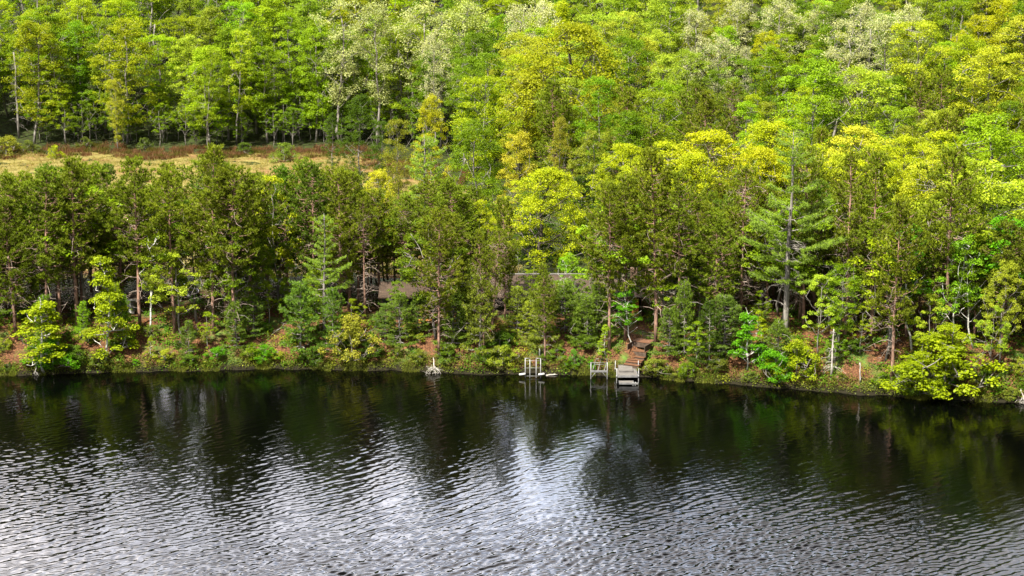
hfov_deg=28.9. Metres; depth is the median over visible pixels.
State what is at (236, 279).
pine
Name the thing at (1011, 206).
red pine
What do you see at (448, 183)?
red pine
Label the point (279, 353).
bank shrub
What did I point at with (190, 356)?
bank shrub
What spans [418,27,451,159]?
poplar tree
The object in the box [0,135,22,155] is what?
marsh bush
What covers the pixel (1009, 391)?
bank shrub
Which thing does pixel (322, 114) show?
maple sapling
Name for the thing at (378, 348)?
bank shrub
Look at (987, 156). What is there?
maple tree
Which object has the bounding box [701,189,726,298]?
red pine
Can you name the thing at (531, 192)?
maple tree
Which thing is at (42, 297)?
understory sapling
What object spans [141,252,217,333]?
maple tree
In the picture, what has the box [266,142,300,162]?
marsh bush
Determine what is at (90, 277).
red pine
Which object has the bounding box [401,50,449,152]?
maple tree
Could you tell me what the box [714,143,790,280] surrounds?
maple tree
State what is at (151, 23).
broadleaf tree
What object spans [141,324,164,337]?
bank shrub
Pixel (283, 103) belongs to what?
maple sapling
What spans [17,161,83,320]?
red pine
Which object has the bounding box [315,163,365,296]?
red pine
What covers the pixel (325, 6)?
broadleaf tree
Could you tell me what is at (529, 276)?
maple tree
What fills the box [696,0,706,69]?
dead tree
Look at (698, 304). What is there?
understory sapling
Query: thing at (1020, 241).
red pine
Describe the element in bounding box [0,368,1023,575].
water
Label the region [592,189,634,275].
red pine
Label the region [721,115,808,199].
maple tree
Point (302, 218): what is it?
red pine
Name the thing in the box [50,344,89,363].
bank shrub
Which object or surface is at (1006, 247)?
red pine
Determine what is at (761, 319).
understory sapling
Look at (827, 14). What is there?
broadleaf tree
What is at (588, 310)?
young pine
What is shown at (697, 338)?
maple tree
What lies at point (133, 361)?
bank shrub
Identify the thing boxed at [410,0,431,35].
birch tree
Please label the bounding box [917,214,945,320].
red pine
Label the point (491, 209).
red pine
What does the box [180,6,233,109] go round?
broadleaf tree
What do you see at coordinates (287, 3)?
broadleaf tree
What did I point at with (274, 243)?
red pine
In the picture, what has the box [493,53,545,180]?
maple tree
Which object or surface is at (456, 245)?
red pine
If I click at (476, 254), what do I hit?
red pine
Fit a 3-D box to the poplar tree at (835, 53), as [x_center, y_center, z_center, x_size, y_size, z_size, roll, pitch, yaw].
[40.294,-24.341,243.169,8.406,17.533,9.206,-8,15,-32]
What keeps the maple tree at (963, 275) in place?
on the ground at (8, 124)
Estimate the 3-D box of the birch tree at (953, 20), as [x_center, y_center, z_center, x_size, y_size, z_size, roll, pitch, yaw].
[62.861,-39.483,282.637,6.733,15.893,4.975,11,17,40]
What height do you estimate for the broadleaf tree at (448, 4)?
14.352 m
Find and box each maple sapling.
[11,297,67,372]
[24,94,51,141]
[38,118,52,142]
[48,100,82,144]
[57,88,85,137]
[70,90,101,141]
[70,100,96,141]
[70,118,87,134]
[73,111,92,140]
[74,91,106,135]
[80,255,140,360]
[88,112,104,138]
[98,93,133,142]
[101,111,111,137]
[107,108,130,133]
[117,111,134,143]
[118,91,139,138]
[118,102,135,140]
[130,115,143,141]
[133,100,156,138]
[143,105,170,145]
[143,337,155,355]
[151,103,176,142]
[153,106,177,141]
[155,100,172,138]
[169,111,185,139]
[172,100,197,143]
[184,111,205,140]
[188,122,203,139]
[209,119,224,143]
[210,105,231,140]
[231,112,251,135]
[232,114,252,147]
[258,106,285,145]
[265,98,296,141]
[268,89,300,140]
[279,92,306,136]
[281,108,306,144]
[283,106,302,136]
[289,90,312,139]
[298,100,320,140]
[310,101,331,141]
[311,97,334,137]
[311,106,331,139]
[319,116,333,136]
[331,92,369,139]
[333,108,351,136]
[334,103,347,140]
[340,100,359,138]
[346,106,371,132]
[363,87,381,135]
[364,95,388,129]
[374,100,396,138]
[380,94,405,141]
[384,104,405,139]
[597,324,610,355]
[728,309,769,369]
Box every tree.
[0,0,12,44]
[0,0,18,116]
[0,5,80,131]
[0,14,55,124]
[0,46,8,103]
[1,0,53,51]
[1,20,69,143]
[5,9,53,103]
[7,52,26,138]
[17,184,126,316]
[31,0,63,59]
[33,11,91,105]
[38,38,75,142]
[40,0,80,59]
[52,19,107,130]
[53,0,107,77]
[56,0,101,21]
[60,0,105,98]
[82,16,128,132]
[85,18,165,142]
[94,0,146,99]
[99,0,150,37]
[100,0,156,107]
[103,55,113,133]
[105,77,126,147]
[114,0,146,43]
[123,0,182,75]
[125,0,172,58]
[128,33,187,131]
[135,202,180,333]
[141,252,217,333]
[144,188,191,314]
[145,24,168,104]
[149,199,238,321]
[152,3,172,42]
[157,14,207,103]
[159,34,216,135]
[170,0,206,70]
[179,45,232,144]
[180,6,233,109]
[182,0,231,34]
[187,0,221,45]
[189,48,229,146]
[195,0,256,70]
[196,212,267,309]
[202,19,249,110]
[203,26,254,139]
[214,1,262,120]
[221,25,274,133]
[223,29,256,144]
[229,0,279,43]
[236,0,282,92]
[237,238,279,310]
[244,45,286,142]
[249,0,304,118]
[250,174,304,302]
[255,4,280,73]
[269,65,290,139]
[271,0,299,55]
[271,11,308,135]
[276,0,332,101]
[279,0,302,41]
[288,20,351,135]
[293,25,338,142]
[299,35,335,125]
[299,239,360,288]
[301,0,337,76]
[307,0,375,138]
[319,0,346,28]
[319,21,368,102]
[320,113,342,167]
[324,0,399,93]
[328,0,369,67]
[331,29,384,132]
[334,93,383,184]
[334,191,404,299]
[348,0,397,144]
[353,0,392,53]
[353,202,399,286]
[363,15,392,108]
[363,168,405,281]
[366,0,405,25]
[367,14,424,138]
[368,121,397,191]
[378,22,441,141]
[379,118,416,206]
[385,0,429,48]
[385,0,430,78]
[386,0,454,144]
[386,279,407,325]
[392,215,477,338]
[393,0,438,24]
[394,26,423,126]
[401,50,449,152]
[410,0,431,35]
[410,93,452,196]
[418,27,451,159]
[419,30,447,122]
[426,0,493,119]
[431,1,488,114]
[431,230,479,277]
[435,0,483,60]
[436,70,449,152]
[440,15,481,66]
[440,118,510,266]
[443,55,500,151]
[444,30,488,119]
[444,69,495,168]
[446,75,525,215]
[450,52,520,176]
[453,32,495,117]
[458,15,497,80]
[460,0,501,29]
[465,0,497,39]
[467,204,506,290]
[468,13,519,143]
[469,199,502,289]
[477,28,523,101]
[479,23,506,66]
[482,47,544,169]
[483,0,521,34]
[484,166,589,267]
[487,31,557,158]
[491,56,519,157]
[492,0,522,23]
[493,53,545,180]
[494,68,560,188]
[495,0,528,24]
[495,131,538,234]
[497,31,535,105]
[500,20,561,76]
[502,2,539,107]
[504,21,629,190]
[506,192,563,267]
[508,26,567,153]
[512,0,553,35]
[513,15,559,57]
[514,246,523,272]
[515,191,560,261]
[515,270,544,301]
[516,178,550,237]
[522,0,561,79]
[527,0,572,20]
[527,274,555,300]
[529,249,548,269]
[531,0,573,91]
[531,56,567,164]
[532,76,600,180]
[545,0,583,65]
[546,116,571,225]
[549,37,588,103]
[552,249,573,272]
[554,198,587,251]
[555,41,584,169]
[555,52,588,138]
[557,256,579,314]
[558,174,595,251]
[562,203,657,329]
[562,273,587,307]
[566,129,619,221]
[567,249,582,272]
[570,0,597,24]
[570,0,606,50]
[570,10,635,114]
[571,75,620,190]
[573,40,630,168]
[573,198,603,254]
[574,213,596,272]
[575,0,625,42]
[578,271,604,299]
[584,142,642,212]
[587,0,625,48]
[588,21,631,108]
[588,98,630,180]
[596,34,657,156]
[597,12,651,93]
[597,154,673,228]
[602,109,651,210]
[608,0,642,63]
[608,10,647,86]
[609,288,641,347]
[616,90,682,181]
[618,0,648,37]
[620,0,646,64]
[629,36,665,127]
[633,249,694,333]
[635,0,668,60]
[635,140,697,193]
[637,0,700,116]
[639,79,692,177]
[643,0,694,70]
[643,1,680,86]
[643,54,682,143]
[644,28,683,120]
[650,203,724,282]
[659,129,759,201]
[664,4,686,53]
[666,48,711,117]
[666,108,711,192]
[668,148,724,274]
[672,13,718,92]
[680,8,712,106]
[684,321,714,365]
[687,0,706,40]
[689,0,712,40]
[695,32,741,121]
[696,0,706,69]
[696,25,745,116]
[699,0,738,85]
[700,68,727,133]
[709,0,739,64]
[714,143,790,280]
[715,0,751,25]
[716,0,760,96]
[720,0,768,81]
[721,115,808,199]
[722,0,748,22]
[726,55,785,162]
[730,101,766,175]
[736,93,768,180]
[736,201,780,307]
[739,47,751,92]
[741,197,824,316]
[745,10,778,83]
[746,45,793,144]
[749,101,782,175]
[750,30,783,116]
[753,202,822,321]
[759,0,805,105]
[760,0,799,77]
[764,33,803,117]
[767,59,868,177]
[768,0,808,68]
[773,142,855,193]
[774,0,808,47]
[781,85,825,170]
[788,11,814,75]
[788,95,833,173]
[792,0,819,79]
[793,49,832,122]
[793,84,830,144]
[794,199,877,329]
[796,5,842,69]
[797,24,845,123]
[799,273,845,353]
[802,0,833,48]
[802,31,853,102]
[807,3,861,80]
[810,0,848,48]
[815,0,847,18]
[816,0,865,77]
[816,263,867,350]
[818,16,881,153]
[818,124,908,203]
[820,64,906,176]
[824,151,876,199]
[828,205,858,320]
[833,0,868,50]
[835,71,897,174]
[837,0,865,82]
[840,0,880,102]
[844,143,924,219]
[844,237,924,360]
[848,305,877,354]
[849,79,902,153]
[852,29,871,93]
[858,13,909,144]
[860,0,880,51]
[860,204,883,305]
[865,0,906,74]
[868,105,925,206]
[869,133,941,209]
[870,11,899,86]
[870,75,918,158]
[878,0,903,57]
[881,30,926,127]
[882,223,933,349]
[883,18,954,136]
[886,125,926,199]
[888,8,934,97]
[889,2,926,89]
[890,147,965,261]
[891,128,982,278]
[898,112,926,156]
[899,108,972,190]
[900,0,949,65]
[902,0,941,56]
[906,293,951,360]
[909,41,970,142]
[910,0,938,24]
[911,0,976,89]
[911,157,1023,334]
[913,322,1000,385]
[925,0,992,44]
[927,0,975,95]
[927,223,999,328]
[931,72,974,137]
[934,0,968,58]
[934,234,986,334]
[936,111,1023,228]
[942,44,1023,162]
[944,237,988,348]
[945,14,1012,111]
[948,34,998,141]
[962,0,1005,76]
[964,41,990,107]
[966,305,1011,373]
[969,0,1018,58]
[971,247,1014,308]
[974,0,1022,100]
[974,68,1023,185]
[976,215,1023,338]
[977,137,1010,226]
[980,258,1023,368]
[984,100,1023,206]
[985,0,1017,79]
[990,3,1023,122]
[992,13,1023,130]
[1001,118,1023,200]
[1002,76,1023,130]
[1005,93,1023,169]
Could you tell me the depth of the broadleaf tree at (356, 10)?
288.82 m
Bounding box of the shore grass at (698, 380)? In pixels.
[0,358,990,402]
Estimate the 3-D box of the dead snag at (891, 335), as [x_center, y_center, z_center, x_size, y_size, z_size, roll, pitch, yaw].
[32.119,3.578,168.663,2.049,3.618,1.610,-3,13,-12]
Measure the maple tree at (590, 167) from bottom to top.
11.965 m
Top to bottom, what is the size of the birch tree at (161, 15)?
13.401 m
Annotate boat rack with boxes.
[590,359,607,378]
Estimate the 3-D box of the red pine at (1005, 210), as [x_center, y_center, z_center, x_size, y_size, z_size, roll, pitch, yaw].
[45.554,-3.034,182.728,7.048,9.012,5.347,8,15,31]
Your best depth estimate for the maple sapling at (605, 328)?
172.61 m
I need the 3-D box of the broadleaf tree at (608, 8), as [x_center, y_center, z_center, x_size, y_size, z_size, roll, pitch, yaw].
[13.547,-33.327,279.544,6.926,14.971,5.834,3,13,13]
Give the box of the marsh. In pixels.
[0,152,522,278]
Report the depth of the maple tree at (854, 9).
274.50 m
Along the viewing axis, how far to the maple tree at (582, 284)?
176.22 m
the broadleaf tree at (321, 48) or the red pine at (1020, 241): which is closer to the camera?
the red pine at (1020, 241)
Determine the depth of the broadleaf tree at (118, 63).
275.10 m
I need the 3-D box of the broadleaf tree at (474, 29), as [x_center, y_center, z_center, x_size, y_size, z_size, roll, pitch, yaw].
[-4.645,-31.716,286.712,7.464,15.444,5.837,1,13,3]
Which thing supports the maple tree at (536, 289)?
on the ground at (8, 124)
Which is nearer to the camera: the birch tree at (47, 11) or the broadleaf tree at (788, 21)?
the broadleaf tree at (788, 21)
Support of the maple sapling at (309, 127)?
on the ground at (8, 124)
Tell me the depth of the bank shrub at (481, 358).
172.41 m
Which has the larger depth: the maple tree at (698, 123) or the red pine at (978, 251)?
the maple tree at (698, 123)
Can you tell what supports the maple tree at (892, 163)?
on the ground at (8, 124)
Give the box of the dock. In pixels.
[615,361,638,384]
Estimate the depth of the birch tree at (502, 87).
261.09 m
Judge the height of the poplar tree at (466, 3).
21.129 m
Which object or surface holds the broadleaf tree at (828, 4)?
on the ground at (8, 124)
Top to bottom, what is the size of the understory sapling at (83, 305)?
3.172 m
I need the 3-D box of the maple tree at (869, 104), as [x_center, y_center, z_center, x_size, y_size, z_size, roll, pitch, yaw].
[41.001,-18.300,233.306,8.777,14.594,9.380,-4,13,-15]
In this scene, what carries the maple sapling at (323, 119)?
on the ground at (8, 124)
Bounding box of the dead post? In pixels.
[859,363,864,382]
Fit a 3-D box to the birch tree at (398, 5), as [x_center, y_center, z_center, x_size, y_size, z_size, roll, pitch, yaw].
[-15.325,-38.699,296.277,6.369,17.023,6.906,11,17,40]
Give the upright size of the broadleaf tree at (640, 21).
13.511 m
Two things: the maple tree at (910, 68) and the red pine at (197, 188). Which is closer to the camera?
the red pine at (197, 188)
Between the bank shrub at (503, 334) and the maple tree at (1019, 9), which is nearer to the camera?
the bank shrub at (503, 334)
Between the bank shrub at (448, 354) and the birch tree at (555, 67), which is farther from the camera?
the birch tree at (555, 67)
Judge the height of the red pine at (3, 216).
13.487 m
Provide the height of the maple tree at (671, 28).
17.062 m
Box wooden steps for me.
[624,331,653,368]
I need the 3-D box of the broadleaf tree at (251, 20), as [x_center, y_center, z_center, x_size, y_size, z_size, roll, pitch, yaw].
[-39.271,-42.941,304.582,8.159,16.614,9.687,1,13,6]
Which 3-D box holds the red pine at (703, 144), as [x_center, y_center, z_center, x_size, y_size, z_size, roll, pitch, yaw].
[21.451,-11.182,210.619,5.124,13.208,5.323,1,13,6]
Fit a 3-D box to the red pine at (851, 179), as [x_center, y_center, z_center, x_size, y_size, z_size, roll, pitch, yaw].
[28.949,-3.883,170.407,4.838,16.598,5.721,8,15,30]
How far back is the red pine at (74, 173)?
174.30 m
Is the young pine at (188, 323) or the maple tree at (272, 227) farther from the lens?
the maple tree at (272, 227)
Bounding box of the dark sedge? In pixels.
[0,141,471,188]
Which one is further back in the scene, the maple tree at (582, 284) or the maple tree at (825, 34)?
the maple tree at (825, 34)
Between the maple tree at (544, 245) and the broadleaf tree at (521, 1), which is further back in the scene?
the broadleaf tree at (521, 1)
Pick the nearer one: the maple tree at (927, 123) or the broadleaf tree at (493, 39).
the maple tree at (927, 123)
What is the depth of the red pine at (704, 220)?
177.94 m
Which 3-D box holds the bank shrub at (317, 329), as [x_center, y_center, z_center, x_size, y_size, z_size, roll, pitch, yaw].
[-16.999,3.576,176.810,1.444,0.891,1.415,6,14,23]
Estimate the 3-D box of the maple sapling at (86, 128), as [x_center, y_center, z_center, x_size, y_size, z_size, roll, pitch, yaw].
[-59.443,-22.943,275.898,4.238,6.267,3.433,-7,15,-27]
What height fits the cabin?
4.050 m
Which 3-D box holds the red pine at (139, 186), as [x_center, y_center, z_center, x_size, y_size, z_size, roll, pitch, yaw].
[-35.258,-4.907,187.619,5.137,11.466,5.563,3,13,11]
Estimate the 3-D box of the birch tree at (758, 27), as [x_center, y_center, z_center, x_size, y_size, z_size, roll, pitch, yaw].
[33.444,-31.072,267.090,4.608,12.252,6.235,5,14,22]
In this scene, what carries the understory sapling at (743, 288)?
on the ground at (8, 124)
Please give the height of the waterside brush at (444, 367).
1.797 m
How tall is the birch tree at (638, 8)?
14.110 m
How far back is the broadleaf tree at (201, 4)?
303.62 m
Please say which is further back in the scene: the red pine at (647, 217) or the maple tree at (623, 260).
the red pine at (647, 217)
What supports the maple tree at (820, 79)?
on the ground at (8, 124)
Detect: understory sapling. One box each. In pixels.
[0,297,14,325]
[27,271,53,321]
[29,294,66,348]
[54,274,68,292]
[73,301,94,333]
[93,310,104,340]
[107,282,130,320]
[108,291,143,346]
[190,311,218,348]
[247,269,285,322]
[275,264,306,297]
[278,281,290,307]
[302,263,326,316]
[338,298,367,326]
[389,260,412,278]
[523,253,546,272]
[562,252,579,272]
[687,271,709,301]
[692,293,705,314]
[718,273,750,326]
[748,290,771,314]
[749,310,767,342]
[751,301,769,330]
[820,331,848,368]
[969,304,988,322]
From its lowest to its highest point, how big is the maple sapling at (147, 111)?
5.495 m
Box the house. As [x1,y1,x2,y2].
[490,267,646,317]
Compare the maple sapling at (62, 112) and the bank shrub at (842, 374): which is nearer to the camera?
the bank shrub at (842, 374)
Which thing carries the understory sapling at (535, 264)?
on the ground at (8, 124)
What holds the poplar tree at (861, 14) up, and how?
on the ground at (8, 124)
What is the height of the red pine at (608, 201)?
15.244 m
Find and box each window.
[383,298,396,309]
[399,298,411,308]
[494,298,532,311]
[594,298,616,311]
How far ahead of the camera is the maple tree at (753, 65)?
234.21 m
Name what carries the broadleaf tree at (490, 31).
on the ground at (8, 124)
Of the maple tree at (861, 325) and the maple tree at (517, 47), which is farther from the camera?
the maple tree at (517, 47)
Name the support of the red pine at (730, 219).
on the ground at (8, 124)
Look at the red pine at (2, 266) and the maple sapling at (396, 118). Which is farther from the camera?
the maple sapling at (396, 118)
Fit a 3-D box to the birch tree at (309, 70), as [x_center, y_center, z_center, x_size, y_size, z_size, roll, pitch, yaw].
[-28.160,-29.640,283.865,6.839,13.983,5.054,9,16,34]
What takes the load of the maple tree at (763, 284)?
on the ground at (8, 124)
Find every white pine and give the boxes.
[301,215,353,332]
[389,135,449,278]
[738,129,847,337]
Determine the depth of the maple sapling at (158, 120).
276.60 m
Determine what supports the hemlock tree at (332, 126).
on the ground at (8, 124)
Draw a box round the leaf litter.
[0,302,1023,387]
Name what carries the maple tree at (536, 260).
on the ground at (8, 124)
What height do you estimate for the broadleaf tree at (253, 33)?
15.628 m
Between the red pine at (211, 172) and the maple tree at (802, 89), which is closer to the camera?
the red pine at (211, 172)
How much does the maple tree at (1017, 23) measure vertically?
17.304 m
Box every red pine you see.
[0,169,41,323]
[0,170,39,286]
[0,172,27,316]
[0,195,46,332]
[0,222,6,306]
[2,206,17,307]
[3,178,64,316]
[9,169,78,322]
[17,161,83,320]
[18,184,82,311]
[18,200,63,300]
[34,161,116,308]
[34,163,67,285]
[35,154,107,327]
[63,160,102,305]
[81,163,100,291]
[84,184,147,292]
[85,160,116,292]
[88,195,147,285]
[93,153,173,325]
[98,162,125,197]
[108,192,157,292]
[123,177,157,293]
[123,189,161,299]
[124,165,208,333]
[149,160,188,280]
[154,177,194,269]
[170,155,229,286]
[171,174,270,316]
[178,142,251,334]
[189,160,238,301]
[190,164,245,282]
[191,186,224,309]
[198,164,263,344]
[216,172,263,303]
[227,173,289,318]
[241,170,283,295]
[251,162,310,295]
[262,210,282,295]
[263,182,282,281]
[270,173,292,277]
[273,189,306,275]
[276,159,340,301]
[277,156,330,275]
[286,170,341,288]
[288,172,329,267]
[308,165,377,317]
[308,168,381,310]
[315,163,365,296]
[341,201,382,304]
[343,191,384,319]
[355,203,382,292]
[356,188,402,301]
[376,191,401,279]
[379,222,403,281]
[385,191,422,281]
[389,190,422,272]
[396,176,463,280]
[405,217,422,281]
[407,204,469,356]
[415,176,486,287]
[415,192,447,281]
[432,211,481,312]
[447,201,487,254]
[448,191,487,300]
[463,229,502,356]
[466,184,501,247]
[475,202,505,276]
[481,226,516,331]
[487,195,522,319]
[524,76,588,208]
[525,262,559,363]
[570,179,654,350]
[578,171,664,340]
[582,202,614,272]
[584,173,611,221]
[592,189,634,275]
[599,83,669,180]
[611,146,686,342]
[637,193,651,274]
[638,193,674,263]
[647,197,681,308]
[647,215,695,315]
[649,170,712,344]
[653,218,715,329]
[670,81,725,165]
[672,197,725,316]
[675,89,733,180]
[684,207,747,339]
[691,203,723,302]
[694,121,733,180]
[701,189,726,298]
[702,218,740,322]
[707,177,733,240]
[710,194,744,289]
[710,212,747,309]
[713,77,751,178]
[718,162,773,319]
[725,190,758,309]
[727,189,777,298]
[728,177,760,295]
[733,179,765,304]
[742,180,785,311]
[756,172,796,200]
[770,145,842,326]
[771,191,783,289]
[775,193,826,314]
[780,194,835,321]
[791,287,798,310]
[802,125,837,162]
[805,180,835,308]
[809,183,834,294]
[809,229,842,317]
[816,175,833,285]
[821,205,865,324]
[822,146,870,335]
[825,184,885,302]
[826,181,865,298]
[837,146,926,333]
[845,221,903,342]
[860,194,927,382]
[876,191,894,303]
[876,201,936,323]
[883,226,942,336]
[893,218,929,314]
[903,72,940,187]
[909,66,973,142]
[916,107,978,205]
[916,140,993,335]
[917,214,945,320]
[917,232,961,329]
[928,233,960,328]
[944,235,996,340]
[946,202,982,311]
[949,232,962,318]
[959,214,988,317]
[964,102,1005,200]
[965,218,1023,348]
[980,90,1023,197]
[982,211,993,311]
[988,231,1023,323]
[990,206,1023,253]
[993,202,1013,218]
[1009,199,1023,217]
[1009,210,1023,229]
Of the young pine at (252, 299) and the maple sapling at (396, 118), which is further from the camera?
the maple sapling at (396, 118)
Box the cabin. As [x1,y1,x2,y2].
[378,282,431,322]
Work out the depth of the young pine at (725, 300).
170.50 m
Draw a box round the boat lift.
[519,358,544,377]
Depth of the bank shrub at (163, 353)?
173.62 m
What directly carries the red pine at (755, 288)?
on the ground at (8, 124)
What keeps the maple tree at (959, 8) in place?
on the ground at (8, 124)
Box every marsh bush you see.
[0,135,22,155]
[20,140,40,153]
[46,144,65,159]
[76,136,93,148]
[136,137,153,149]
[238,142,253,154]
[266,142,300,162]
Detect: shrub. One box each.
[0,337,11,350]
[4,363,13,370]
[19,338,80,369]
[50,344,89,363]
[72,327,98,343]
[85,350,115,367]
[104,339,122,351]
[132,359,140,365]
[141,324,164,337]
[152,348,176,362]
[175,339,187,348]
[181,353,196,363]
[200,335,211,343]
[203,346,226,359]
[239,343,270,360]
[254,344,278,363]
[258,323,273,331]
[268,349,283,359]
[297,346,328,366]
[314,324,325,333]
[317,313,381,362]
[327,329,365,346]
[356,342,385,359]
[368,315,384,325]
[388,348,404,357]
[402,326,424,341]
[407,348,430,362]
[433,344,453,356]
[439,350,460,362]
[471,345,490,363]
[485,344,520,366]
[486,329,513,348]
[498,349,520,361]
[525,334,539,343]
[537,354,554,365]
[546,346,566,360]
[562,359,577,368]
[565,348,583,365]
[567,334,597,349]
[587,359,595,369]
[596,323,623,336]
[639,359,675,376]
[671,333,688,346]
[677,360,696,378]
[678,364,687,377]
[704,356,729,370]
[743,371,759,380]
[756,340,767,353]
[756,348,795,382]
[765,338,822,381]
[818,341,848,359]
[832,373,846,381]
[839,338,878,353]
[871,371,894,386]
[876,358,947,399]
[879,333,1010,399]
[896,351,954,395]
[905,347,937,361]
[905,378,926,395]
[931,371,956,387]
[942,360,978,379]
[968,377,985,390]
[972,364,1001,380]
[1001,386,1022,400]
[1008,358,1023,374]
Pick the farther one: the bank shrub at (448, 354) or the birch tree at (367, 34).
the birch tree at (367, 34)
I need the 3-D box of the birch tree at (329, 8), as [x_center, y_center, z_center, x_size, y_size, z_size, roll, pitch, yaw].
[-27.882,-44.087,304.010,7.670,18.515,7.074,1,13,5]
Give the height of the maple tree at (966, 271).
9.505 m
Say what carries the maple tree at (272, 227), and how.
on the ground at (8, 124)
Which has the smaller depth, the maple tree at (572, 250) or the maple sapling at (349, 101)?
the maple tree at (572, 250)
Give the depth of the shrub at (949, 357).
163.07 m
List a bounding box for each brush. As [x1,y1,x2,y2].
[0,301,1023,399]
[0,347,1023,401]
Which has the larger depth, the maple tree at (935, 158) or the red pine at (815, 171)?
the maple tree at (935, 158)
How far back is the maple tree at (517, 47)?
272.55 m
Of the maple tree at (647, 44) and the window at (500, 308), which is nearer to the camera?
the window at (500, 308)
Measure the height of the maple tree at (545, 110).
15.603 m
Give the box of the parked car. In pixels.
[152,281,199,299]
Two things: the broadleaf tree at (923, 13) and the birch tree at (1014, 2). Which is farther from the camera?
the broadleaf tree at (923, 13)
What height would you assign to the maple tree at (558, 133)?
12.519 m
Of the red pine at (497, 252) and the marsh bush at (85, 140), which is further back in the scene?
the marsh bush at (85, 140)
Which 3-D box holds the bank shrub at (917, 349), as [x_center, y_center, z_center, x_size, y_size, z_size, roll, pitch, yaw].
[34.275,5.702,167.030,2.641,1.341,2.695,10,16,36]
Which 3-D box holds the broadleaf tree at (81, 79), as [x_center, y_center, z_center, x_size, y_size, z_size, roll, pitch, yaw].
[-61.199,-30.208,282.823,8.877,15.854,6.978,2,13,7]
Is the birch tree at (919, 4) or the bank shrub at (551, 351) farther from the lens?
the birch tree at (919, 4)
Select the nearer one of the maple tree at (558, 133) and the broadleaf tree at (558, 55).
the maple tree at (558, 133)
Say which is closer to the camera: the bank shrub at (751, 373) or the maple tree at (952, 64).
the bank shrub at (751, 373)
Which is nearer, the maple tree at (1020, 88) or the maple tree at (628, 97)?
the maple tree at (628, 97)
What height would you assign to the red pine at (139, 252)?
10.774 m
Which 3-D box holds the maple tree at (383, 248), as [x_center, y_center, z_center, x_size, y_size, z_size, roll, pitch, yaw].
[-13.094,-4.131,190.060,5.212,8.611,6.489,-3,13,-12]
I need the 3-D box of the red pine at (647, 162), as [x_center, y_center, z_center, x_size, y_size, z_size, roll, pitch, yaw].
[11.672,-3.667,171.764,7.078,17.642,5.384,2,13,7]
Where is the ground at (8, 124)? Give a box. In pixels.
[0,0,1023,402]
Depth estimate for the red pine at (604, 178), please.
205.03 m
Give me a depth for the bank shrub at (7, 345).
173.69 m
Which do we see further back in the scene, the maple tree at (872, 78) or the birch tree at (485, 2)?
the birch tree at (485, 2)
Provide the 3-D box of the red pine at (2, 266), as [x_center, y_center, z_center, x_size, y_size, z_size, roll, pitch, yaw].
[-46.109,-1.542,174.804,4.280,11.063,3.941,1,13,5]
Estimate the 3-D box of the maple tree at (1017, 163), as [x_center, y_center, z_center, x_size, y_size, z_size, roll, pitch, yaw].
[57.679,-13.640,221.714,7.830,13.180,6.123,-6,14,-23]
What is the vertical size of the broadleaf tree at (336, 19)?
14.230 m
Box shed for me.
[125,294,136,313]
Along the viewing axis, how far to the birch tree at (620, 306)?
172.34 m
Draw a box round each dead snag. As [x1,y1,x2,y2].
[696,268,706,326]
[818,329,846,377]
[883,311,901,348]
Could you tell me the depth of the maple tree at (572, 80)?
231.09 m
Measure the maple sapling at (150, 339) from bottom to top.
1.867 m
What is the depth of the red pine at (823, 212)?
185.00 m
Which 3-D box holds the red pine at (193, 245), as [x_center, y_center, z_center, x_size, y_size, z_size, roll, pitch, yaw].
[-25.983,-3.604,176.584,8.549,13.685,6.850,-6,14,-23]
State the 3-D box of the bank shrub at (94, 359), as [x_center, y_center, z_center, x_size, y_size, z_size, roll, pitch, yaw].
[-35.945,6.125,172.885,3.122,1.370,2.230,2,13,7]
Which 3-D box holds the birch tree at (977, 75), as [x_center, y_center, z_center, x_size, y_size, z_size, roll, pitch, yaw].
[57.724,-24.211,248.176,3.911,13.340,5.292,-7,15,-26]
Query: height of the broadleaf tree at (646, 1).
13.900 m
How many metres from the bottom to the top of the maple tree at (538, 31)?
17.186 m
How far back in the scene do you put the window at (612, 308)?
179.28 m
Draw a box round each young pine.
[176,319,200,358]
[219,299,252,349]
[239,294,270,337]
[270,279,322,352]
[315,287,352,349]
[369,303,398,342]
[382,292,419,347]
[402,295,433,337]
[431,286,474,348]
[435,280,477,335]
[453,272,498,354]
[497,285,536,331]
[513,300,542,339]
[519,280,564,351]
[546,278,587,332]
[565,292,598,338]
[570,294,605,346]
[583,284,616,333]
[649,306,689,355]
[668,278,702,356]
[687,298,728,364]
[694,293,749,359]
[760,319,799,364]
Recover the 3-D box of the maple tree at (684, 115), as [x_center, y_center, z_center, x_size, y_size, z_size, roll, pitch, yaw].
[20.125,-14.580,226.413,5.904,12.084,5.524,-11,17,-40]
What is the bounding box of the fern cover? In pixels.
[0,290,1023,400]
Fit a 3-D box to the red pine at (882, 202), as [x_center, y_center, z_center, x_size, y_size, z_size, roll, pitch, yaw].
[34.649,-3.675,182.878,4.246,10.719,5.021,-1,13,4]
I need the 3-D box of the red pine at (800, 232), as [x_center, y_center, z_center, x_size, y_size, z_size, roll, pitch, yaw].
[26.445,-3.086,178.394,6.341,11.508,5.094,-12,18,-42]
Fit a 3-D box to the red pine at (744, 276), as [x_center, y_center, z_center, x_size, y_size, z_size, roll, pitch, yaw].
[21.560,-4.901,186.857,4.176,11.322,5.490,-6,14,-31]
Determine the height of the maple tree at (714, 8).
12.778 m

